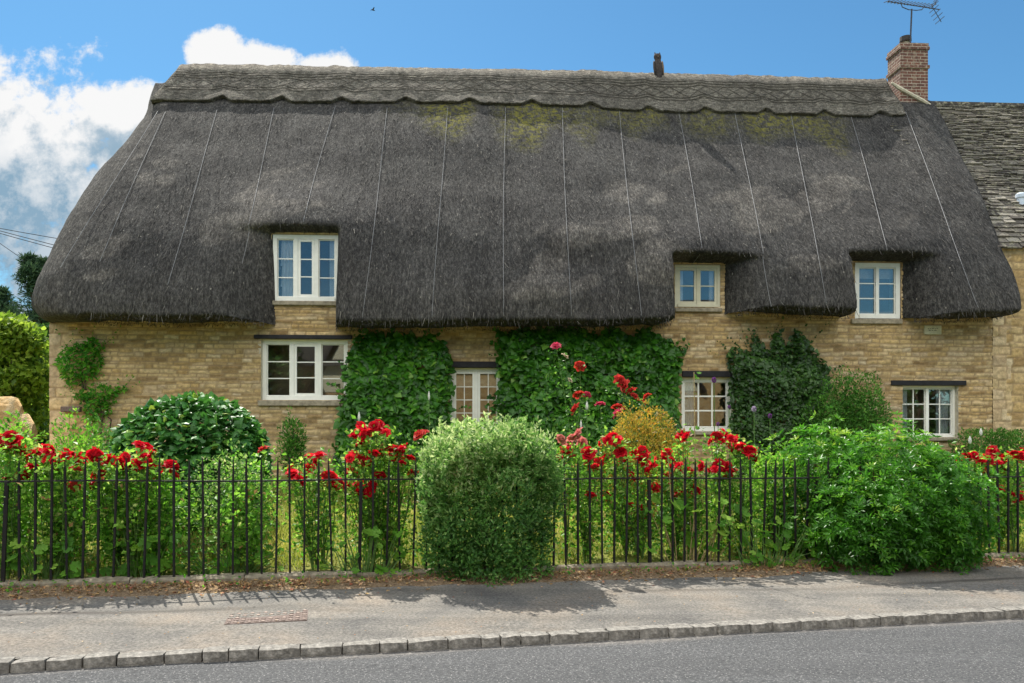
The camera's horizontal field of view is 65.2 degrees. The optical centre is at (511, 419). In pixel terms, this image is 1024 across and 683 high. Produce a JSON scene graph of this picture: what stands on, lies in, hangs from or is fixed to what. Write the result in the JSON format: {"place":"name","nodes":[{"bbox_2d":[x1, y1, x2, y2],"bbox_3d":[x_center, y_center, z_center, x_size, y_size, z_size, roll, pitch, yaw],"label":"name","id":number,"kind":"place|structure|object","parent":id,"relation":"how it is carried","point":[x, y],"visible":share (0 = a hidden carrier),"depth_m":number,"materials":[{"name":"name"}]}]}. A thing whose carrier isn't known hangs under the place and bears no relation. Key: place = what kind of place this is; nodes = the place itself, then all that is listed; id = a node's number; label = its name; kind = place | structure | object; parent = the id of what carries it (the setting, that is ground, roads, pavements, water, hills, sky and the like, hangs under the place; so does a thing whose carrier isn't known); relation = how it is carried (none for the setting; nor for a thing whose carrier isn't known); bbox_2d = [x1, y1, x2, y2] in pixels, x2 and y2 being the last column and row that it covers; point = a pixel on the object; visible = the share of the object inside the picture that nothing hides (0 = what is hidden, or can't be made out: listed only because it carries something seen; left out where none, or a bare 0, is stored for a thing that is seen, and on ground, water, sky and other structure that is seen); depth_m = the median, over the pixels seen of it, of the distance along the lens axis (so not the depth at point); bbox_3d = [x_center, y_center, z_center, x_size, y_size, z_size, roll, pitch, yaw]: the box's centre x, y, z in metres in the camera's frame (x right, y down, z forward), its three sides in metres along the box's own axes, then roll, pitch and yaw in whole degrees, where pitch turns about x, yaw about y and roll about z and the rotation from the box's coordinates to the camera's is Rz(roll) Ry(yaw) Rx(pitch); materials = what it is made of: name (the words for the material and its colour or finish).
{"place":"outdoors","nodes":[
{"label":"outdoors","id":0,"kind":"place"},
{"bbox_2d":[0,233,51,247],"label":"overhead cable","id":1,"kind":"object","parent":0,"point":[26,240],"visible":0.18,"depth_m":29.99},
{"bbox_2d":[1,231,53,244],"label":"overhead cable","id":2,"kind":"object","parent":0,"point":[28,238],"visible":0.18,"depth_m":29.99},
{"bbox_2d":[0,228,56,238],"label":"overhead cable","id":3,"kind":"object","parent":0,"point":[27,233],"visible":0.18,"depth_m":29.99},
{"bbox_2d":[428,393,429,436],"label":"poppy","id":4,"kind":"object","parent":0,"point":[429,413],"visible":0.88,"depth_m":10.82,"materials":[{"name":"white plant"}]},
{"bbox_2d":[0,566,1023,658],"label":"pavement","id":5,"kind":"structure","parent":0,"point":[93,624],"depth_m":7.14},
{"bbox_2d":[224,609,307,624],"bbox_3d":[-2.053,1.665,6.723,0.651,0.039,0.369,0,0,-13],"label":"access cover","id":6,"kind":"object","parent":5,"relation":"on","point":[297,616],"visible":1,"depth_m":6.65,"materials":[{"name":"pink tile"}]},
{"bbox_2d":[9,575,1013,647],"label":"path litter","id":7,"kind":"object","parent":5,"relation":"on","point":[522,612],"visible":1,"depth_m":7.15,"materials":[{"name":"brown plant"}]},
{"bbox_2d":[0,618,1023,682],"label":"road","id":8,"kind":"structure","parent":0,"point":[983,651],"depth_m":5.72,"materials":[{"name":"grey asphalt"}]},
{"bbox_2d":[0,606,1023,673],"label":"kerb","id":9,"kind":"structure","parent":8,"relation":"on","point":[204,655],"depth_m":6.18,"materials":[{"name":"stone"}]},
{"bbox_2d":[0,551,1023,599],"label":"verge","id":10,"kind":"structure","parent":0,"point":[354,585],"depth_m":8.09,"materials":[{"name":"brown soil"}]},
{"bbox_2d":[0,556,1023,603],"bbox_3d":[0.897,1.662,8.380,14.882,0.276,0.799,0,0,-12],"label":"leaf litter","id":11,"kind":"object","parent":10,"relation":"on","point":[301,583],"visible":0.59,"depth_m":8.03,"materials":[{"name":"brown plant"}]},
{"bbox_2d":[0,553,1023,593],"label":"verge weeds","id":12,"kind":"object","parent":10,"relation":"on","point":[376,578],"visible":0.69,"depth_m":8.15,"materials":[{"name":"green plant"}]},
{"bbox_2d":[0,456,1023,659],"bbox_3d":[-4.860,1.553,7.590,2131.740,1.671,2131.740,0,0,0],"label":"ground","id":13,"kind":"structure","parent":0,"point":[630,559],"depth_m":9.30,"materials":[{"name":"green plant"}]},
{"bbox_2d":[0,285,22,314],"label":"pine tree","id":14,"kind":"object","parent":13,"relation":"on","point":[7,301],"visible":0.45,"depth_m":38.04,"materials":[{"name":"green plant"}]},
{"bbox_2d":[0,396,36,468],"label":"boulder","id":15,"kind":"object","parent":13,"relation":"on","point":[10,404],"depth_m":13.61,"materials":[{"name":"stone"}]},
{"bbox_2d":[0,310,49,441],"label":"broadleaf tree","id":16,"kind":"object","parent":13,"relation":"on","point":[24,360],"visible":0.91,"depth_m":21.54,"materials":[{"name":"green plant"}]},
{"bbox_2d":[0,409,52,539],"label":"leafy garden shrub","id":17,"kind":"object","parent":13,"relation":"on","point":[6,425],"visible":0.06,"depth_m":8.97,"materials":[{"name":"green plant"}]},
{"bbox_2d":[0,428,57,578],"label":"rose bush","id":18,"kind":"object","parent":13,"relation":"on","point":[13,446],"visible":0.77,"depth_m":7.88,"materials":[{"name":"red plant"}]},
{"bbox_2d":[10,250,47,323],"bbox_3d":[-20.327,-3.064,33.806,3.054,8.384,2.899,0,0,0],"label":"pine tree","id":19,"kind":"object","parent":13,"relation":"on","point":[31,267],"visible":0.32,"depth_m":33.34,"materials":[{"name":"green plant"}]},
{"bbox_2d":[0,531,80,580],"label":"mallow plant","id":20,"kind":"object","parent":13,"relation":"on","point":[42,549],"visible":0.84,"depth_m":7.73,"materials":[{"name":"green plant"}]},
{"bbox_2d":[35,322,49,443],"bbox_3d":[-16.654,-1.118,29.002,3.443,5.025,4.654,0,0,0],"label":"dark tree","id":21,"kind":"object","parent":13,"relation":"on","point":[46,325],"visible":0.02,"depth_m":28.23,"materials":[{"name":"green plant"}]},
{"bbox_2d":[7,430,101,575],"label":"rose bush","id":22,"kind":"object","parent":13,"relation":"on","point":[49,451],"visible":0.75,"depth_m":7.88,"materials":[{"name":"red plant"}]},
{"bbox_2d":[38,406,113,553],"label":"leafy garden shrub","id":23,"kind":"object","parent":13,"relation":"on","point":[81,439],"visible":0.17,"depth_m":8.76,"materials":[{"name":"green plant"}]},
{"bbox_2d":[77,411,112,483],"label":"grey green shrub","id":24,"kind":"object","parent":13,"relation":"on","point":[106,433],"visible":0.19,"depth_m":11.05,"materials":[{"name":"green plant"}]},
{"bbox_2d":[68,431,208,575],"bbox_3d":[-3.795,0.843,8.155,1.342,1.480,0.974,0,0,-12],"label":"rose bush","id":25,"kind":"object","parent":13,"relation":"on","point":[137,464],"visible":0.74,"depth_m":8.04,"materials":[{"name":"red plant"}]},
{"bbox_2d":[76,461,201,565],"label":"variegated shrub","id":26,"kind":"object","parent":13,"relation":"on","point":[177,497],"visible":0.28,"depth_m":8.18,"materials":[{"name":"green plant"}]},
{"bbox_2d":[100,516,186,577],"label":"mallow plant","id":27,"kind":"object","parent":13,"relation":"on","point":[152,559],"visible":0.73,"depth_m":7.95,"materials":[{"name":"green plant"}]},
{"bbox_2d":[106,390,273,533],"bbox_3d":[-4.157,0.544,10.402,2.067,1.872,2.130,0,0,-12],"label":"ivy mound","id":28,"kind":"object","parent":13,"relation":"on","point":[151,421],"visible":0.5,"depth_m":9.78,"materials":[{"name":"green plant"}]},
{"bbox_2d":[168,522,286,574],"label":"mallow plant","id":29,"kind":"object","parent":13,"relation":"on","point":[211,538],"visible":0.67,"depth_m":8.19,"materials":[{"name":"green plant"}]},
{"bbox_2d":[178,438,281,558],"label":"variegated shrub","id":30,"kind":"object","parent":13,"relation":"on","point":[206,499],"visible":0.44,"depth_m":8.63,"materials":[{"name":"green plant"}]},
{"bbox_2d":[204,438,287,570],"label":"rose bush","id":31,"kind":"object","parent":13,"relation":"on","point":[239,518],"visible":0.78,"depth_m":8.30,"materials":[{"name":"green plant"}]},
{"bbox_2d":[275,404,309,484],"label":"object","id":32,"kind":"object","parent":13,"relation":"on","point":[291,446],"visible":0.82,"depth_m":13.48,"materials":[{"name":"green plant"}]},
{"bbox_2d":[271,447,356,568],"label":"rose bush","id":33,"kind":"object","parent":13,"relation":"on","point":[310,545],"visible":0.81,"depth_m":8.41,"materials":[{"name":"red plant"}]},
{"bbox_2d":[313,525,407,575],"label":"mallow plant","id":34,"kind":"object","parent":13,"relation":"on","point":[375,532],"visible":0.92,"depth_m":8.26,"materials":[{"name":"green plant"}]},
{"bbox_2d":[333,415,429,562],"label":"rose bush","id":35,"kind":"object","parent":13,"relation":"on","point":[362,432],"visible":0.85,"depth_m":8.58,"materials":[{"name":"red plant"}]},
{"bbox_2d":[408,411,568,586],"bbox_3d":[-0.249,0.809,8.506,1.689,1.820,1.313,0,0,-12],"label":"privet bush","id":36,"kind":"object","parent":13,"relation":"on","point":[513,454],"visible":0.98,"depth_m":8.16,"materials":[{"name":"green plant"}]},
{"bbox_2d":[0,552,1023,587],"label":"plinth","id":37,"kind":"structure","parent":13,"relation":"on","point":[230,576],"depth_m":8.13,"materials":[{"name":"stone"}]},
{"bbox_2d":[0,457,1023,581],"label":"iron railings","id":38,"kind":"object","parent":37,"relation":"on","point":[147,480],"visible":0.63,"depth_m":8.26,"materials":[{"name":"black metal"}]},
{"bbox_2d":[6,509,1023,577],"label":"growth","id":39,"kind":"object","parent":13,"relation":"on","point":[352,530],"visible":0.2,"depth_m":8.56,"materials":[{"name":"green plant"}]},
{"bbox_2d":[31,35,1021,478],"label":"thatched cottage","id":40,"kind":"structure","parent":13,"relation":"on","point":[263,243],"depth_m":15.76,"materials":[{"name":"stone"}]},
{"bbox_2d":[52,322,120,401],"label":"wall vine","id":41,"kind":"object","parent":40,"relation":"attached to","point":[86,346],"depth_m":14.80,"materials":[{"name":"green plant"}]},
{"bbox_2d":[60,356,139,443],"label":"wall vine","id":42,"kind":"object","parent":40,"relation":"attached to","point":[96,401],"depth_m":14.84,"materials":[{"name":"green plant"}]},
{"bbox_2d":[258,339,350,399],"bbox_3d":[-3.945,-0.954,15.373,1.739,1.265,0.400,0,0,-3],"label":"window","id":43,"kind":"structure","parent":40,"relation":"in","point":[293,344],"depth_m":15.26,"materials":[{"name":"beige paint"}]},
{"bbox_2d":[273,235,337,300],"bbox_3d":[-3.907,-2.881,15.230,1.235,1.251,0.174,0,0,-3],"label":"window","id":44,"kind":"structure","parent":40,"relation":"in","point":[290,258],"depth_m":15.18,"materials":[{"name":"beige paint"}]},
{"bbox_2d":[326,327,470,476],"bbox_3d":[-2.134,-0.345,15.033,2.745,3.394,0.619,0,0,-3],"label":"wall ivy","id":45,"kind":"object","parent":40,"relation":"attached to","point":[381,362],"depth_m":15.00,"materials":[{"name":"green plant"}]},
{"bbox_2d":[450,368,500,431],"bbox_3d":[-0.694,-0.386,15.527,0.994,1.236,0.197,0,0,-3],"label":"window","id":46,"kind":"structure","parent":40,"relation":"in","point":[474,378],"depth_m":15.46,"materials":[{"name":"beige paint"}]},
{"bbox_2d":[485,325,690,477],"bbox_3d":[1.481,-0.412,15.204,3.990,3.564,0.725,0,0,-3],"label":"wall ivy","id":47,"kind":"object","parent":40,"relation":"attached to","point":[642,371],"depth_m":15.16,"materials":[{"name":"green plant"}]},
{"bbox_2d":[653,52,663,77],"bbox_3d":[3.602,-8.685,19.666,0.267,0.702,0.186,0,0,-24],"label":"owl finial","id":48,"kind":"object","parent":40,"relation":"on","point":[658,66],"visible":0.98,"depth_m":19.61,"materials":[{"name":"wicker"}]},
{"bbox_2d":[675,264,719,306],"bbox_3d":[3.607,-2.613,15.792,1.011,0.939,0.432,0,0,-3],"label":"window","id":49,"kind":"structure","parent":40,"relation":"in","point":[714,269],"depth_m":15.62,"materials":[{"name":"beige paint"}]},
{"bbox_2d":[681,377,733,430],"bbox_3d":[3.800,-0.304,15.820,1.127,1.161,0.400,0,0,-3],"label":"window","id":50,"kind":"structure","parent":40,"relation":"in","point":[688,382],"depth_m":15.74,"materials":[{"name":"beige paint"}]},
{"bbox_2d":[710,314,846,477],"bbox_3d":[5.217,-0.393,15.426,2.749,3.547,0.683,0,0,-3],"label":"dark wall ivy","id":51,"kind":"object","parent":40,"relation":"attached to","point":[791,394],"depth_m":15.40,"materials":[{"name":"green plant"}]},
{"bbox_2d":[855,263,900,318],"bbox_3d":[7.211,-2.554,16.000,1.035,1.217,0.432,0,0,-3],"label":"window","id":52,"kind":"structure","parent":40,"relation":"in","point":[875,271],"depth_m":15.83,"materials":[{"name":"beige paint"}]},
{"bbox_2d":[884,0,944,42],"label":"television aerial","id":53,"kind":"object","parent":40,"relation":"on","point":[907,4],"visible":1,"depth_m":19.72,"materials":[{"name":"grey metal"}]},
{"bbox_2d":[902,386,960,436],"bbox_3d":[8.287,-0.170,16.078,1.254,1.138,0.400,0,0,-3],"label":"window","id":54,"kind":"structure","parent":40,"relation":"in","point":[947,414],"depth_m":16.02,"materials":[{"name":"beige paint"}]},
{"bbox_2d":[924,325,941,334],"bbox_3d":[8.326,-1.782,15.839,0.348,0.178,0.053,0,0,-3],"label":"house plaque","id":55,"kind":"object","parent":40,"relation":"attached to","point":[932,329],"visible":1,"depth_m":15.82,"materials":[{"name":"beige stone"}]},
{"bbox_2d":[546,423,619,562],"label":"rose bush","id":56,"kind":"object","parent":13,"relation":"on","point":[586,454],"visible":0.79,"depth_m":9.07,"materials":[{"name":"green plant"}]},
{"bbox_2d":[546,342,653,508],"bbox_3d":[1.342,0.114,11.969,1.678,2.578,0.892,0,0,-12],"label":"rose bush","id":57,"kind":"object","parent":13,"relation":"on","point":[621,381],"visible":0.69,"depth_m":12.02,"materials":[{"name":"red plant"}]},
{"bbox_2d":[590,426,674,558],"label":"rose bush","id":58,"kind":"object","parent":13,"relation":"on","point":[644,456],"visible":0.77,"depth_m":9.18,"materials":[{"name":"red plant"}]},
{"bbox_2d":[595,399,690,520],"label":"golden shrub","id":59,"kind":"object","parent":13,"relation":"on","point":[645,430],"visible":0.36,"depth_m":11.07,"materials":[{"name":"yellow plant"}]},
{"bbox_2d":[644,424,720,556],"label":"rose bush","id":60,"kind":"object","parent":13,"relation":"on","point":[677,466],"visible":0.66,"depth_m":9.34,"materials":[{"name":"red plant"}]},
{"bbox_2d":[645,371,748,561],"bbox_3d":[2.107,0.554,9.132,1.333,2.222,0.357,0,0,-12],"label":"mallow plant","id":61,"kind":"object","parent":13,"relation":"on","point":[678,504],"visible":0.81,"depth_m":9.13,"materials":[{"name":"green plant"}]},
{"bbox_2d":[711,377,715,523],"bbox_3d":[2.733,0.477,10.821,0.072,2.124,0.072,0,0,-12],"label":"allium","id":62,"kind":"object","parent":13,"relation":"on","point":[714,379],"visible":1,"depth_m":10.82,"materials":[{"name":"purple plant"}]},
{"bbox_2d":[687,425,776,552],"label":"rose bush","id":63,"kind":"object","parent":13,"relation":"on","point":[722,436],"visible":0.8,"depth_m":9.51,"materials":[{"name":"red plant"}]},
{"bbox_2d":[752,406,755,525],"bbox_3d":[3.244,0.686,10.724,0.073,1.754,0.072,0,0,-12],"label":"allium","id":64,"kind":"object","parent":13,"relation":"on","point":[754,409],"visible":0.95,"depth_m":10.72,"materials":[{"name":"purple plant"}]},
{"bbox_2d":[720,508,818,566],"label":"mallow plant","id":65,"kind":"object","parent":13,"relation":"on","point":[770,543],"visible":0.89,"depth_m":9.11,"materials":[{"name":"green plant"}]},
{"bbox_2d":[768,413,771,466],"bbox_3d":[3.545,0.728,10.992,0.061,1.640,0.060,0,0,32],"label":"allium","id":66,"kind":"object","parent":13,"relation":"on","point":[770,415],"visible":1,"depth_m":10.99,"materials":[{"name":"purple plant"}]},
{"bbox_2d":[738,444,811,551],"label":"variegated shrub","id":67,"kind":"object","parent":13,"relation":"on","point":[768,509],"visible":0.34,"depth_m":9.74,"materials":[{"name":"green plant"}]},
{"bbox_2d":[793,365,894,478],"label":"dark wall shrub","id":68,"kind":"object","parent":13,"relation":"on","point":[866,418],"visible":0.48,"depth_m":14.79,"materials":[{"name":"green plant"}]},
{"bbox_2d":[745,405,1005,575],"bbox_3d":[4.365,0.805,9.654,2.682,1.996,2.179,0,0,-12],"label":"mock orange shrub","id":69,"kind":"object","parent":13,"relation":"on","point":[922,502],"visible":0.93,"depth_m":9.12,"materials":[{"name":"green plant"}]},
{"bbox_2d":[890,101,1023,484],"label":"slate roofed house","id":70,"kind":"structure","parent":13,"relation":"on","point":[988,137],"depth_m":17.19,"materials":[{"name":"stone"}]},
{"bbox_2d":[948,426,1023,488],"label":"dark hedge","id":71,"kind":"object","parent":13,"relation":"on","point":[1005,437],"visible":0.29,"depth_m":15.12,"materials":[{"name":"green plant"}]},
{"bbox_2d":[952,437,1023,551],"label":"rose bush","id":72,"kind":"object","parent":13,"relation":"on","point":[993,454],"visible":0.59,"depth_m":10.23,"materials":[{"name":"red plant"}]},
{"bbox_2d":[0,0,1023,319],"label":"sky","id":73,"kind":"structure","parent":0,"point":[78,77],"materials":[{"name":"blue"}]},
{"bbox_2d":[586,402,587,475],"bbox_3d":[1.047,0.604,11.080,0.057,1.729,0.039,0,0,-12],"label":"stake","id":74,"kind":"object","parent":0,"point":[587,422],"visible":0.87,"depth_m":11.07,"materials":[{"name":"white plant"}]}
]}

